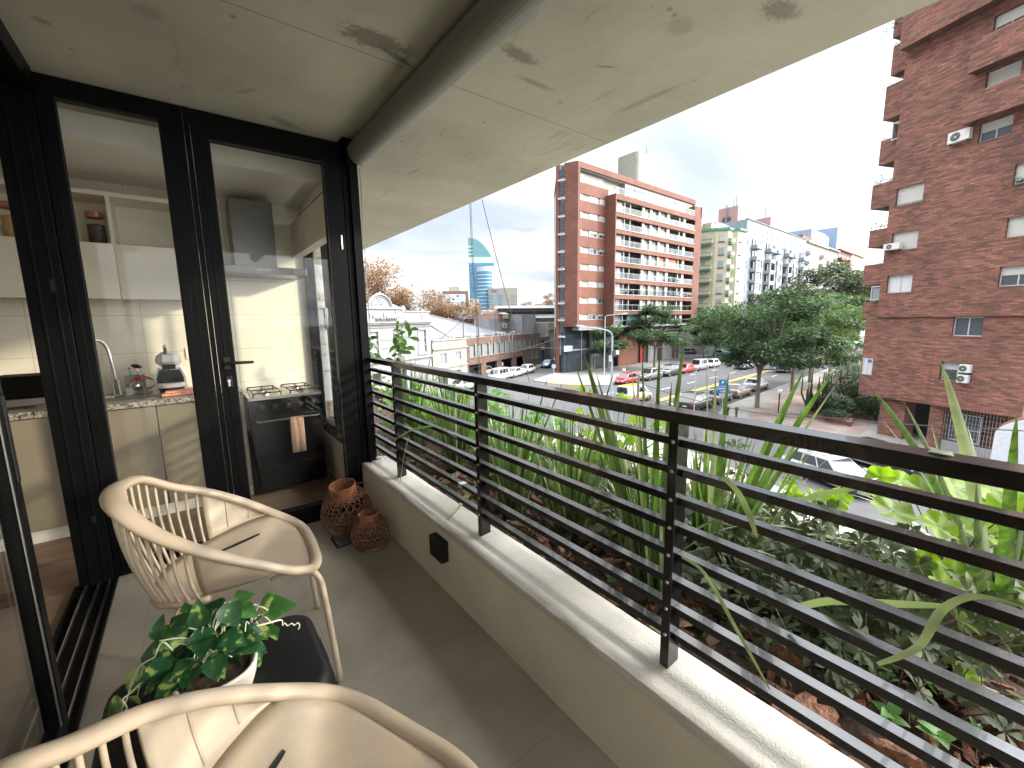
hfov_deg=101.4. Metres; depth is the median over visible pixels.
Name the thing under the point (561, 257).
stair window
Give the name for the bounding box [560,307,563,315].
stair window
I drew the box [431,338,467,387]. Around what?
cream house
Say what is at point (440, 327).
hip roof hall
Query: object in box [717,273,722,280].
window
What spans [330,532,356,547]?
floor drain
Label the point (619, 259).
balcony window
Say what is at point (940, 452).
leaf
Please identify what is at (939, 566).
mallow plant
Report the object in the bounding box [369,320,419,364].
broadleaf plant
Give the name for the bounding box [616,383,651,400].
service van
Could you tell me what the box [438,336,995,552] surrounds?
ground
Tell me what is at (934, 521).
mallow plant
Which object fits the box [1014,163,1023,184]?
window
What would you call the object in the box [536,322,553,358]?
grey rendered house
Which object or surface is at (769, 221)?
pink roof tower
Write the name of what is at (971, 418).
shop window
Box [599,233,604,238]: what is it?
window
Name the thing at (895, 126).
balcony window
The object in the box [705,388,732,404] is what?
parked car
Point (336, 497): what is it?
wicker basket
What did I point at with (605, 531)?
shrub
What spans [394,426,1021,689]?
drooping blades
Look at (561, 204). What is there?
stair window
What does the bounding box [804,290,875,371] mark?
street tree
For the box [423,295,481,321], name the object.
street tree
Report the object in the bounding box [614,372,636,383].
parked car
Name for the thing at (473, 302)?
white narrow block
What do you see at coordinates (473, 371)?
parked car
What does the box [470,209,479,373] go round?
hanging cable
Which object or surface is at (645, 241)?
balcony window
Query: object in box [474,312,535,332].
building
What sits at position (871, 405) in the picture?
bush
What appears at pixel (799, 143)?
sky
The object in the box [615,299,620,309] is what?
balcony window
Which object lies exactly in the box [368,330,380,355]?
window
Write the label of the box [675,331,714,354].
shop row
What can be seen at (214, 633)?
ivy plant
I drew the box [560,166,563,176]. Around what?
stair window
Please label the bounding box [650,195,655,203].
terrace window
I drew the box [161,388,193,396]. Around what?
folded towel
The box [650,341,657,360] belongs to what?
garage door
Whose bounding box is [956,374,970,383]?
air conditioner
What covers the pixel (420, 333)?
window
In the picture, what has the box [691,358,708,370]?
parked van
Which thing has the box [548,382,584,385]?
yellow kerb
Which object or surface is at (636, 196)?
terrace window
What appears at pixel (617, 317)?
balcony window
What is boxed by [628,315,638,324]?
balcony window
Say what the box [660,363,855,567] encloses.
iris clump
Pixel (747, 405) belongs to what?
pavement
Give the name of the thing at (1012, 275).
window
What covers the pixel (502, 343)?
window
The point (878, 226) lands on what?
balcony plant
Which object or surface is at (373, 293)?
street tree
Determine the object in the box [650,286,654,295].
balcony window
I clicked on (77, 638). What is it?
door track
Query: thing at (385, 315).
white shop building
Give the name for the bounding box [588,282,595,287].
window
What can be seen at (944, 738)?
weed
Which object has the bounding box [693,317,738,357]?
street tree
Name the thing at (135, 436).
cabinet door
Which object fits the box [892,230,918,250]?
window
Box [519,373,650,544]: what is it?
iris clump
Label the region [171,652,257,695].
plant pot
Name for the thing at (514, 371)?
parked car
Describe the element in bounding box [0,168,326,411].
kitchen wall
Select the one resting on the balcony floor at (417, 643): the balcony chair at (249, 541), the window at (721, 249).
the balcony chair at (249, 541)
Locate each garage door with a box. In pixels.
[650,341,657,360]
[663,342,671,359]
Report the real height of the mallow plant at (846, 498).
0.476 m
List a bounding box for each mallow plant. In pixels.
[371,375,473,444]
[493,420,558,475]
[556,385,665,481]
[780,479,853,536]
[864,466,1023,549]
[913,549,1023,617]
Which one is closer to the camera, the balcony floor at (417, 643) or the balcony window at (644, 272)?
the balcony floor at (417, 643)
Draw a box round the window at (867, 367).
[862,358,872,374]
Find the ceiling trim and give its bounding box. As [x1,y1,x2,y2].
[57,107,321,181]
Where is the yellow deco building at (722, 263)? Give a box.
[682,220,748,349]
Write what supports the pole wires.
attached to the roof pole
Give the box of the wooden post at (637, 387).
[636,372,640,400]
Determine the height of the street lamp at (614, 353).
8.181 m
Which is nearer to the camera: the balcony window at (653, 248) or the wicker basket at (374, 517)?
the wicker basket at (374, 517)
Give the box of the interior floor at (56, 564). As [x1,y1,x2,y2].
[0,470,345,758]
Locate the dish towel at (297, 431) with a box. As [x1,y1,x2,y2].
[289,415,306,452]
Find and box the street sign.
[716,376,729,414]
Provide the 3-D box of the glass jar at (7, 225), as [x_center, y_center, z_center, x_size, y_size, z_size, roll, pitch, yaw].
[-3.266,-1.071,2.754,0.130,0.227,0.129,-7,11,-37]
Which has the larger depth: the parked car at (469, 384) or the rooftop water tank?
the rooftop water tank
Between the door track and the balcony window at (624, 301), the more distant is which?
the balcony window at (624, 301)
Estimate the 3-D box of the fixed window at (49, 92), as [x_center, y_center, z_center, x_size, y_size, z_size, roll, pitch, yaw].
[-2.050,-0.226,2.362,0.560,2.595,0.072,-7,11,-37]
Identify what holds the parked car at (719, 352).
on the ground
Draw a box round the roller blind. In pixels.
[290,193,326,257]
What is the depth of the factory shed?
97.44 m
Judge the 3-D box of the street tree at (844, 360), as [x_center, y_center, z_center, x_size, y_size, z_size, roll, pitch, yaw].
[38.868,-2.490,48.718,6.001,6.043,4.983,-6,10,-32]
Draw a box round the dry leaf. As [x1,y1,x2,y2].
[447,489,470,519]
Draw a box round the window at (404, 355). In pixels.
[393,327,405,357]
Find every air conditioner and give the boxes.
[883,242,902,251]
[947,127,973,145]
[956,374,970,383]
[959,364,972,373]
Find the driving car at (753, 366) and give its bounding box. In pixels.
[735,360,754,369]
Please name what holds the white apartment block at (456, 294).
on the ground
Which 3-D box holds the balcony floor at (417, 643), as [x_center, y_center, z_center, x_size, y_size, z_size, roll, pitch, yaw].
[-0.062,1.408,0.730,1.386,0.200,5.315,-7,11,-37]
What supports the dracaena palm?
on the red paving
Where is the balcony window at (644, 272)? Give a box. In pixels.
[643,270,646,279]
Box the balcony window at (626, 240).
[622,239,632,246]
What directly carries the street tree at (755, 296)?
on the ground
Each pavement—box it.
[376,363,541,393]
[534,358,721,384]
[554,431,916,549]
[675,330,864,357]
[717,361,1022,493]
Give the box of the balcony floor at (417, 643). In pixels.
[68,508,618,767]
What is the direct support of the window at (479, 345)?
in the brick warehouse
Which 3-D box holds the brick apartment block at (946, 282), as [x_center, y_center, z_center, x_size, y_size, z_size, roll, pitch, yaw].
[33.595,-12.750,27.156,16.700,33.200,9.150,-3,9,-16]
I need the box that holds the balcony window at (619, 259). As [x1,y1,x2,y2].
[616,251,621,261]
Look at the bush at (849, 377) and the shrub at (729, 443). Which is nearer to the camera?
the shrub at (729, 443)
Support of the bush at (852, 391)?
on the red paving
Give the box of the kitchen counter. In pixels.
[0,386,253,551]
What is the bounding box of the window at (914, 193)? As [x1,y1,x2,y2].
[897,182,924,206]
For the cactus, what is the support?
on the red paving
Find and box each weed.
[607,577,618,582]
[871,700,910,727]
[915,720,956,749]
[950,658,984,686]
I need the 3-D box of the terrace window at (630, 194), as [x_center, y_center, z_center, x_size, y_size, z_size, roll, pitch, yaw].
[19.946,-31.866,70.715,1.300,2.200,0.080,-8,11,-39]
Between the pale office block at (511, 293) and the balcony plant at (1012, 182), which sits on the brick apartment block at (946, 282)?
the balcony plant at (1012, 182)
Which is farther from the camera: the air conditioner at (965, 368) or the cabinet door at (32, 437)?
the air conditioner at (965, 368)
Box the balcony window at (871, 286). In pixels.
[870,286,879,299]
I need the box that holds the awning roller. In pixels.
[338,0,545,458]
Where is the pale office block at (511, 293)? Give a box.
[505,288,517,305]
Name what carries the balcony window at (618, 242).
in the brick tower block at (630, 247)
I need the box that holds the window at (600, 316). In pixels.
[598,314,602,319]
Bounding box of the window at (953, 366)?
[941,362,972,380]
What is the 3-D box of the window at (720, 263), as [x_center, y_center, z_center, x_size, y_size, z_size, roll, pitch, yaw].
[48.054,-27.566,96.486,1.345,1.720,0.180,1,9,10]
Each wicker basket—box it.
[320,478,372,537]
[350,509,388,551]
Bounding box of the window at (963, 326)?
[953,317,983,336]
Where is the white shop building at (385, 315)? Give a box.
[318,292,432,400]
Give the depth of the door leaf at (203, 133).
2.62 m
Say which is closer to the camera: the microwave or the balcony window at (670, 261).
the microwave
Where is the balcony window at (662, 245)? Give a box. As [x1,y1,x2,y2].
[660,243,664,251]
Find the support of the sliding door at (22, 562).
attached to the door track
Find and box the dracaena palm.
[841,351,861,376]
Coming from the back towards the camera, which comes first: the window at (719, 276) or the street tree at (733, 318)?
the window at (719, 276)
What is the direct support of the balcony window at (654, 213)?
in the brick tower block at (630, 247)
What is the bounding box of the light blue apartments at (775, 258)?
[713,218,808,335]
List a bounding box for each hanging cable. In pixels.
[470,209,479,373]
[482,200,529,382]
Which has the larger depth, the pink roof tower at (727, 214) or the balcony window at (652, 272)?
the pink roof tower at (727, 214)
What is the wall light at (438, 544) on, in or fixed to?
attached to the planter wall at (585, 659)
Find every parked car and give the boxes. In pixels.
[451,380,473,388]
[469,369,477,373]
[475,365,491,373]
[509,367,523,377]
[520,364,534,373]
[540,359,554,367]
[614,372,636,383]
[640,367,662,380]
[660,364,678,376]
[679,391,712,410]
[681,348,695,354]
[682,363,694,373]
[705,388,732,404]
[708,358,719,367]
[713,350,727,355]
[728,382,751,398]
[744,377,768,389]
[781,448,877,496]
[850,437,924,474]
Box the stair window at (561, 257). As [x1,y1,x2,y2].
[560,256,563,265]
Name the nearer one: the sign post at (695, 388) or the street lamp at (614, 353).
the street lamp at (614, 353)
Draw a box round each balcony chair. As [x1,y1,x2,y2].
[0,682,477,767]
[99,475,343,682]
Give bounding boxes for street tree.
[317,254,407,306]
[366,282,426,310]
[386,282,472,323]
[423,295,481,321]
[439,299,498,323]
[519,300,536,305]
[542,292,553,304]
[586,324,630,371]
[620,302,692,366]
[684,312,718,357]
[686,284,852,407]
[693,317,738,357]
[709,306,753,334]
[742,280,833,309]
[743,297,855,391]
[745,302,777,333]
[784,259,878,354]
[784,297,866,382]
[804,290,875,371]
[823,343,863,382]
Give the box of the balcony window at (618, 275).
[615,267,621,277]
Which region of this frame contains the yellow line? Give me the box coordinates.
[660,357,818,400]
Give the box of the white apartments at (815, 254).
[800,233,828,289]
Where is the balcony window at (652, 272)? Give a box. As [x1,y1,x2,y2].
[650,271,654,280]
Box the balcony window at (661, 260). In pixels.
[659,258,663,266]
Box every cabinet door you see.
[0,417,67,538]
[107,406,168,509]
[156,397,252,501]
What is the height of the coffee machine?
0.381 m
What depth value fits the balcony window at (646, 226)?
71.96 m
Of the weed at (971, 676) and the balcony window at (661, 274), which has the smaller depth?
the weed at (971, 676)
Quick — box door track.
[0,19,118,767]
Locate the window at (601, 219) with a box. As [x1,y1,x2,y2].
[599,216,604,222]
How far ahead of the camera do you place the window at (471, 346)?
61.39 m
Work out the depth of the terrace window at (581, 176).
63.76 m
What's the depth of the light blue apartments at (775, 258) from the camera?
113.58 m
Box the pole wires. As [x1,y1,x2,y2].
[440,314,522,339]
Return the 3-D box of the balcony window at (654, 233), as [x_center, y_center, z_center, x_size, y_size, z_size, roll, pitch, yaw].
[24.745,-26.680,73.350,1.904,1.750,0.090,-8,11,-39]
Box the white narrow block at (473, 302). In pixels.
[469,299,478,309]
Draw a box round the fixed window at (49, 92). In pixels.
[31,71,227,576]
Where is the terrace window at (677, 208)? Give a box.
[674,202,681,211]
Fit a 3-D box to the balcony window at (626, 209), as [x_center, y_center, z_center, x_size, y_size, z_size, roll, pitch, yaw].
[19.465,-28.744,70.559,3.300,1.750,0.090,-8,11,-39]
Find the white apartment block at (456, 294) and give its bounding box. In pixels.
[442,286,468,317]
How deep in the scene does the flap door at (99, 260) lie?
2.90 m
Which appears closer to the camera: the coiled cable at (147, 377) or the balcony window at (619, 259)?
the coiled cable at (147, 377)
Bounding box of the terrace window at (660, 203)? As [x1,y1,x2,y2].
[658,198,663,206]
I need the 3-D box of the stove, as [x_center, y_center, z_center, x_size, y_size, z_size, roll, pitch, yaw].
[-2.040,0.435,3.761,0.550,0.820,0.643,-7,11,-37]
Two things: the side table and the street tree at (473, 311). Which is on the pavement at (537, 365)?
the street tree at (473, 311)
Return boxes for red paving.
[746,364,874,436]
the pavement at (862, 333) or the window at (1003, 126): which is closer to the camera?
the window at (1003, 126)
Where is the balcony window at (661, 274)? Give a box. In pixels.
[659,272,663,281]
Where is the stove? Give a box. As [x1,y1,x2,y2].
[242,382,326,491]
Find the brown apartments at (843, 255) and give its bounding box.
[836,248,853,291]
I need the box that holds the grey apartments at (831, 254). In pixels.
[797,229,840,292]
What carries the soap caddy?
on the kitchen counter
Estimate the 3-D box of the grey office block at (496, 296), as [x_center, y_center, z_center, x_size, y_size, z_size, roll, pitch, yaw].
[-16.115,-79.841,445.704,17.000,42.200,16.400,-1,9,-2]
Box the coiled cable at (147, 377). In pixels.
[130,376,154,389]
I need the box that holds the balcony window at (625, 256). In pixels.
[624,255,631,262]
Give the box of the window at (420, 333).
[417,325,428,354]
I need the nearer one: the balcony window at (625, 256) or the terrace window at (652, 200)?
the balcony window at (625, 256)
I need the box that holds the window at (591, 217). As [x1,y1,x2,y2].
[589,214,596,220]
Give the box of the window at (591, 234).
[589,231,596,237]
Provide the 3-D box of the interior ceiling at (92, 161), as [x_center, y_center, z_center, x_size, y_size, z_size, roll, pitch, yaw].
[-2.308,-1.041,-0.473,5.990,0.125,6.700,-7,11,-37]
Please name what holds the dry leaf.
on the planter wall at (585, 659)
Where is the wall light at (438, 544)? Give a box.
[429,532,448,563]
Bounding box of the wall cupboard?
[0,178,204,299]
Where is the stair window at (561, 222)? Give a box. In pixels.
[560,221,563,230]
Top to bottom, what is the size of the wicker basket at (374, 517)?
0.220 m
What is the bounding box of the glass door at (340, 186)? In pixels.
[181,106,376,523]
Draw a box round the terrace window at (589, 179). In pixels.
[580,171,603,187]
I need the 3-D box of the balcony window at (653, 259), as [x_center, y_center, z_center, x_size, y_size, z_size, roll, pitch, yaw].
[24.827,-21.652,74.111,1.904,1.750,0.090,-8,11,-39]
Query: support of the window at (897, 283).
in the brick apartment block at (946, 282)
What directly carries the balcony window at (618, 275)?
in the brick tower block at (630, 247)
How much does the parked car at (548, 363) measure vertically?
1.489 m
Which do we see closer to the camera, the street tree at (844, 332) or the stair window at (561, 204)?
the street tree at (844, 332)
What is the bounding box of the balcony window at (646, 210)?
[645,209,648,218]
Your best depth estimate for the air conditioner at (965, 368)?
24.61 m
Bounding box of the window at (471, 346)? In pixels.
[469,345,474,357]
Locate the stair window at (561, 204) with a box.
[560,203,563,212]
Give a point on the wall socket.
(186, 352)
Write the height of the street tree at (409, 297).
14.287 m
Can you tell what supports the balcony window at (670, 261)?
in the brick tower block at (630, 247)
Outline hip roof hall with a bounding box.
[318,302,519,338]
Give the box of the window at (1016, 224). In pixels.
[1006,216,1023,237]
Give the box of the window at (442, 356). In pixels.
[440,353,445,363]
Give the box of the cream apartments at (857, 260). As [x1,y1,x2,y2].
[850,252,864,274]
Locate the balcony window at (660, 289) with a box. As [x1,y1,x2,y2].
[658,286,662,295]
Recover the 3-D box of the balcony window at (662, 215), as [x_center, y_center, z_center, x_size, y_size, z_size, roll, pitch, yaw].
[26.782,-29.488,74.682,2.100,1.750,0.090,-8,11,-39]
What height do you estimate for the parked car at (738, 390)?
1.469 m
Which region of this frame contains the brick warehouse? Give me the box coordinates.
[467,333,539,374]
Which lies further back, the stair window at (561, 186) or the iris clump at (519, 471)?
the stair window at (561, 186)
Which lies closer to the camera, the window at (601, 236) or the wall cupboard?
the wall cupboard
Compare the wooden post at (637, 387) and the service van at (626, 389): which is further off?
the service van at (626, 389)
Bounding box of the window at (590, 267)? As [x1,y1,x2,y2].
[588,265,595,270]
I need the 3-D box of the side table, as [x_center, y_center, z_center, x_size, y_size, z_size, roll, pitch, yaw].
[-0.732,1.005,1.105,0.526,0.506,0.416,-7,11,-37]
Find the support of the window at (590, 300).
in the brick tower block at (630, 247)
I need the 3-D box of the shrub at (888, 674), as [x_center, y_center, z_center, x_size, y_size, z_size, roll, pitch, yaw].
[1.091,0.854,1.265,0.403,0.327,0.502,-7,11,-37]
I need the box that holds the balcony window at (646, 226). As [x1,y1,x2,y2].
[644,225,647,233]
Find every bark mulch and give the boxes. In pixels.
[326,399,1023,767]
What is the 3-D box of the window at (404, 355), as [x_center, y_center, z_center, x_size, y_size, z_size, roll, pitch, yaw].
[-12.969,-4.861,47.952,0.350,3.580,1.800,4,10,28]
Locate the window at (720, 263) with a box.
[718,260,723,267]
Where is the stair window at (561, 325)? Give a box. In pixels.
[560,324,563,332]
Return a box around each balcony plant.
[861,219,887,230]
[878,16,902,35]
[991,175,1023,190]
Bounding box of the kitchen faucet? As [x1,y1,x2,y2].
[95,339,121,394]
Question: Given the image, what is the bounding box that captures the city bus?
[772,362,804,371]
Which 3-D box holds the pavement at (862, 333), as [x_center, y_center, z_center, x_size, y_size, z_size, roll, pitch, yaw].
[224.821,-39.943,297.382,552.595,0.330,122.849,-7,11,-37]
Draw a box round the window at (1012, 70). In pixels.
[987,60,1021,86]
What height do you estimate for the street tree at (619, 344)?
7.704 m
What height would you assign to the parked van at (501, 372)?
1.829 m
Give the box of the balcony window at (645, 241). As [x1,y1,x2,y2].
[644,240,647,249]
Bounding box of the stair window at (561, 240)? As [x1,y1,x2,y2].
[560,239,563,247]
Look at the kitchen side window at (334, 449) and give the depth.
3.82 m
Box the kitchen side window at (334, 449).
[297,183,345,484]
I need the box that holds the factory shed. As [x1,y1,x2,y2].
[457,305,553,323]
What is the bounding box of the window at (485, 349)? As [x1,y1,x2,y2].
[483,343,487,355]
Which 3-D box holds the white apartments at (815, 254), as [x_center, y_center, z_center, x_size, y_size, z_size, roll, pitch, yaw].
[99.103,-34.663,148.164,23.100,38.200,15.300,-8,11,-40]
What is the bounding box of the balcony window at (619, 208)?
[617,201,622,211]
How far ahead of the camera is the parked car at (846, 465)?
21.14 m
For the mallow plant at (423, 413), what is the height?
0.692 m
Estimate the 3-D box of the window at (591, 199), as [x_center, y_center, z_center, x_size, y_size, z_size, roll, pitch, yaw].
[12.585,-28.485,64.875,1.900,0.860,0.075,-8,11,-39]
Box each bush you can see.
[811,393,856,415]
[818,362,861,408]
[820,408,851,421]
[837,377,877,414]
[855,395,880,419]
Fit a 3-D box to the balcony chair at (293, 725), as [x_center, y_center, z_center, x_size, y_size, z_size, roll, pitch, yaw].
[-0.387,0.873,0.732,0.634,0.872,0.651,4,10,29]
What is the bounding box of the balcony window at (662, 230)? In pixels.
[660,228,664,237]
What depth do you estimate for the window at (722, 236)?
95.63 m
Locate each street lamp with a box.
[576,325,618,418]
[604,313,626,374]
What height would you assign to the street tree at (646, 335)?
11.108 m
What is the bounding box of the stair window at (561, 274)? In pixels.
[560,273,563,282]
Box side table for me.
[91,615,337,767]
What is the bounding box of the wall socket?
[185,347,188,358]
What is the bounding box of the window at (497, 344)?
[496,342,500,353]
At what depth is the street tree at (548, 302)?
107.42 m
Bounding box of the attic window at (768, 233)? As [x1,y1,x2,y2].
[767,231,770,239]
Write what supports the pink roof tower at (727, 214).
on the light blue apartments at (775, 258)
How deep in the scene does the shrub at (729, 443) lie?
1.89 m
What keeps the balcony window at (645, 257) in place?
in the brick tower block at (630, 247)
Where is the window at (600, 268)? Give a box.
[598,266,603,271]
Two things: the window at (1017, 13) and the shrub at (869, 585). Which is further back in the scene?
the window at (1017, 13)
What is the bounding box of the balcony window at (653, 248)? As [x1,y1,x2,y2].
[651,241,655,250]
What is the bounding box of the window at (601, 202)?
[599,199,604,205]
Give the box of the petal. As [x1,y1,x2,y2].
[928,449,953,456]
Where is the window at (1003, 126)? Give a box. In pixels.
[979,114,1013,142]
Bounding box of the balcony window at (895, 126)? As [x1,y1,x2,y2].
[891,121,898,140]
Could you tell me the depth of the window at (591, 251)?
65.99 m
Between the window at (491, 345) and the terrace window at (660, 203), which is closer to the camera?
the window at (491, 345)
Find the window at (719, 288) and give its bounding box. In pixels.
[716,286,721,293]
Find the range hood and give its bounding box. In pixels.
[224,197,306,279]
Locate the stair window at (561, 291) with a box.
[560,290,563,299]
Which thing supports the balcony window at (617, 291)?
in the brick tower block at (630, 247)
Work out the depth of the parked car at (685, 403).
38.76 m
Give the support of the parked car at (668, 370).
on the ground
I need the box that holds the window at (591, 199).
[589,196,596,203]
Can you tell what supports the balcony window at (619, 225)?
in the brick tower block at (630, 247)
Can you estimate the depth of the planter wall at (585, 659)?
1.42 m
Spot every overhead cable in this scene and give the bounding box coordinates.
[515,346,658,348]
[646,385,796,417]
[774,411,1023,430]
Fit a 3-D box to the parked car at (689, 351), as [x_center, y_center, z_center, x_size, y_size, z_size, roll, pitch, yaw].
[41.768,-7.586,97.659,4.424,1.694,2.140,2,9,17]
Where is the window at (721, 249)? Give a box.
[719,247,723,254]
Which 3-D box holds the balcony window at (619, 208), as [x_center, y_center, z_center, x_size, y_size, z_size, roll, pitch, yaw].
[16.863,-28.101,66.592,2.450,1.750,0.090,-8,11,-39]
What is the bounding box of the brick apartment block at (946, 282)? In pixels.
[858,0,1023,458]
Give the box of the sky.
[315,20,902,314]
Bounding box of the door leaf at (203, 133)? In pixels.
[189,118,359,518]
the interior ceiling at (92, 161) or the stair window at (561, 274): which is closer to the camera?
the interior ceiling at (92, 161)
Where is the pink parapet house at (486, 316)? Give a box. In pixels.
[479,314,497,318]
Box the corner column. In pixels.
[0,85,115,589]
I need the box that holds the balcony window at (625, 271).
[624,270,631,278]
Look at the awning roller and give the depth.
1.84 m
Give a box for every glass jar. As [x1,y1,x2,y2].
[0,200,14,236]
[84,211,108,242]
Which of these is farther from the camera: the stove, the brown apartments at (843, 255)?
the brown apartments at (843, 255)
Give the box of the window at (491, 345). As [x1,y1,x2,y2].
[490,343,494,354]
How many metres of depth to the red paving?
35.47 m
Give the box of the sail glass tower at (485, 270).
[468,237,498,309]
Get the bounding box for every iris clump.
[396,356,434,448]
[422,362,503,474]
[474,378,566,515]
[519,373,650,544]
[574,331,804,608]
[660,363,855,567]
[850,363,1023,655]
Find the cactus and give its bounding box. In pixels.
[801,367,831,410]
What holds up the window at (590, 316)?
in the brick tower block at (630, 247)
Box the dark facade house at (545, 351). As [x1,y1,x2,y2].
[540,336,549,363]
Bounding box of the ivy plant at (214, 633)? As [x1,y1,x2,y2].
[107,590,299,717]
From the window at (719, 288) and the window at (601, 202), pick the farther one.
the window at (719, 288)
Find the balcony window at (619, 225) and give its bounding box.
[616,218,622,228]
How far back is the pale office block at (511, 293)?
439.95 m
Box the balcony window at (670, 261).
[668,259,675,268]
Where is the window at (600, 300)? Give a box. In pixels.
[598,298,602,303]
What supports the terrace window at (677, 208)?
in the brick tower block at (630, 247)
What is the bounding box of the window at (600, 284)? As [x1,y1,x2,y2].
[598,282,603,287]
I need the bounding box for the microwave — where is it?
[0,373,45,407]
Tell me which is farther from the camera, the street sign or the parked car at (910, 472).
the street sign
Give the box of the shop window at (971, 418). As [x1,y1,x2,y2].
[947,414,982,444]
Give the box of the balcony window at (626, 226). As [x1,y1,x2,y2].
[625,223,632,230]
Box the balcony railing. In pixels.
[367,357,1023,767]
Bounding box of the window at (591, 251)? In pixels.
[588,248,596,254]
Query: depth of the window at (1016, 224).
22.71 m
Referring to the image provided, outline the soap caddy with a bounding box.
[124,367,146,395]
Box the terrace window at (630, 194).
[628,188,632,197]
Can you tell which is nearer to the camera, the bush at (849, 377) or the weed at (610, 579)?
the weed at (610, 579)
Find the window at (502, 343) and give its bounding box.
[501,342,505,352]
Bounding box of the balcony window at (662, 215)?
[661,213,665,222]
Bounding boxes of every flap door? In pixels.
[0,236,121,298]
[114,244,204,299]
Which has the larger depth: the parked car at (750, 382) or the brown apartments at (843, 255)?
the brown apartments at (843, 255)
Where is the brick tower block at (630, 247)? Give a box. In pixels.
[554,160,701,372]
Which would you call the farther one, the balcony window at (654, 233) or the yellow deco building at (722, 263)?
the yellow deco building at (722, 263)
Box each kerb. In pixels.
[439,361,848,405]
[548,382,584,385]
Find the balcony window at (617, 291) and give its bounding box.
[615,283,620,293]
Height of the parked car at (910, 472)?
1.469 m
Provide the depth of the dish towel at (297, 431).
3.53 m
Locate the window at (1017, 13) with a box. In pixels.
[995,4,1023,29]
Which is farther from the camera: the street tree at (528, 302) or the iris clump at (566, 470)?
the street tree at (528, 302)
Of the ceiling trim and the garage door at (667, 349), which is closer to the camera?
the ceiling trim
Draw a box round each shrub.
[378,374,581,495]
[528,433,690,563]
[664,473,1023,747]
[691,438,751,507]
[800,606,982,767]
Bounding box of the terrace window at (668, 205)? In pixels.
[666,200,671,208]
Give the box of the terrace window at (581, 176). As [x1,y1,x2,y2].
[580,174,583,181]
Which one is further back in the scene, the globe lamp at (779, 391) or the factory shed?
the factory shed
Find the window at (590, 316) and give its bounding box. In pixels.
[588,314,595,319]
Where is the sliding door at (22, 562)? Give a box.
[0,381,69,744]
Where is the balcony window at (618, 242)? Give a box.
[616,235,621,245]
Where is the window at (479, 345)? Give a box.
[477,344,481,356]
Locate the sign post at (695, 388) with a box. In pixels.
[694,369,696,409]
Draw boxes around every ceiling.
[0,0,938,264]
[0,137,321,207]
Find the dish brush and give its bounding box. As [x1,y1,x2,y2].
[131,364,141,374]
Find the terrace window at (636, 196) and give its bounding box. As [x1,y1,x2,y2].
[634,189,646,201]
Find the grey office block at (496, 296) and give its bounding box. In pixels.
[488,288,504,309]
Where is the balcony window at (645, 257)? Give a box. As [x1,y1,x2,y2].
[643,255,646,264]
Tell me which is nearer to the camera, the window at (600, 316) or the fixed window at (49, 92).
the fixed window at (49, 92)
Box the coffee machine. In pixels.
[154,345,187,394]
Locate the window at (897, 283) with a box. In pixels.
[887,274,912,292]
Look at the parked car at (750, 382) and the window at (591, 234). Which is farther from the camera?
the window at (591, 234)
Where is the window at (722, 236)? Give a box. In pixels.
[719,234,724,241]
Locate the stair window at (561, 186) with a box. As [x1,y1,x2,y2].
[560,185,563,194]
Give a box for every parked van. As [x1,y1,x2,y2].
[488,367,509,378]
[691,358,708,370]
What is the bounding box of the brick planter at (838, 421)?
[801,411,852,426]
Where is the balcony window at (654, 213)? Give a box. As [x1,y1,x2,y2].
[652,211,656,220]
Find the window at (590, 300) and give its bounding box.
[588,298,595,303]
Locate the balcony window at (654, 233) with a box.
[652,226,656,235]
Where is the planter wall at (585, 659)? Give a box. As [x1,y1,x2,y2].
[362,385,954,767]
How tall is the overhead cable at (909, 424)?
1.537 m
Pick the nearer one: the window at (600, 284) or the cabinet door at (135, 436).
the cabinet door at (135, 436)
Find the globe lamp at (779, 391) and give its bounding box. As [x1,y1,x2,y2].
[777,389,782,411]
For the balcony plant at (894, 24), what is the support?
on the brick apartment block at (946, 282)
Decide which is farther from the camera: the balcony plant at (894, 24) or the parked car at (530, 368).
the parked car at (530, 368)
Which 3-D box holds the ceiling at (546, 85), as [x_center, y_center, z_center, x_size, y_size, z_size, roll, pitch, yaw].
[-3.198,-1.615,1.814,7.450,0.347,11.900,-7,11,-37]
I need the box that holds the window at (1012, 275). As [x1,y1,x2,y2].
[999,265,1023,286]
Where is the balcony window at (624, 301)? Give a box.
[623,300,630,309]
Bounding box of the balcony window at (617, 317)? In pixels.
[612,315,620,325]
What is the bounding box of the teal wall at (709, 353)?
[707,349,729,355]
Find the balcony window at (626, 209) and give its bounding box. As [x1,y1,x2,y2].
[625,208,632,214]
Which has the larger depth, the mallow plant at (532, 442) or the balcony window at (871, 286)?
the balcony window at (871, 286)
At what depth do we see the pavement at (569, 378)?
65.36 m
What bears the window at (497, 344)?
in the brick warehouse
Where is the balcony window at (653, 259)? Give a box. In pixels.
[651,256,655,265]
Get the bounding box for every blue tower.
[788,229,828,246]
[816,227,859,253]
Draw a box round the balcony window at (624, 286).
[621,285,630,294]
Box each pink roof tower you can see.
[718,200,744,222]
[756,210,774,226]
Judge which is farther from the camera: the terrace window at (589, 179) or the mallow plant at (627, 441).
the terrace window at (589, 179)
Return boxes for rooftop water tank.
[618,147,659,187]
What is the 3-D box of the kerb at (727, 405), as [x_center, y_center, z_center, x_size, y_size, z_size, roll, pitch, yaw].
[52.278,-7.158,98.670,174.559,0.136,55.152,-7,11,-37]

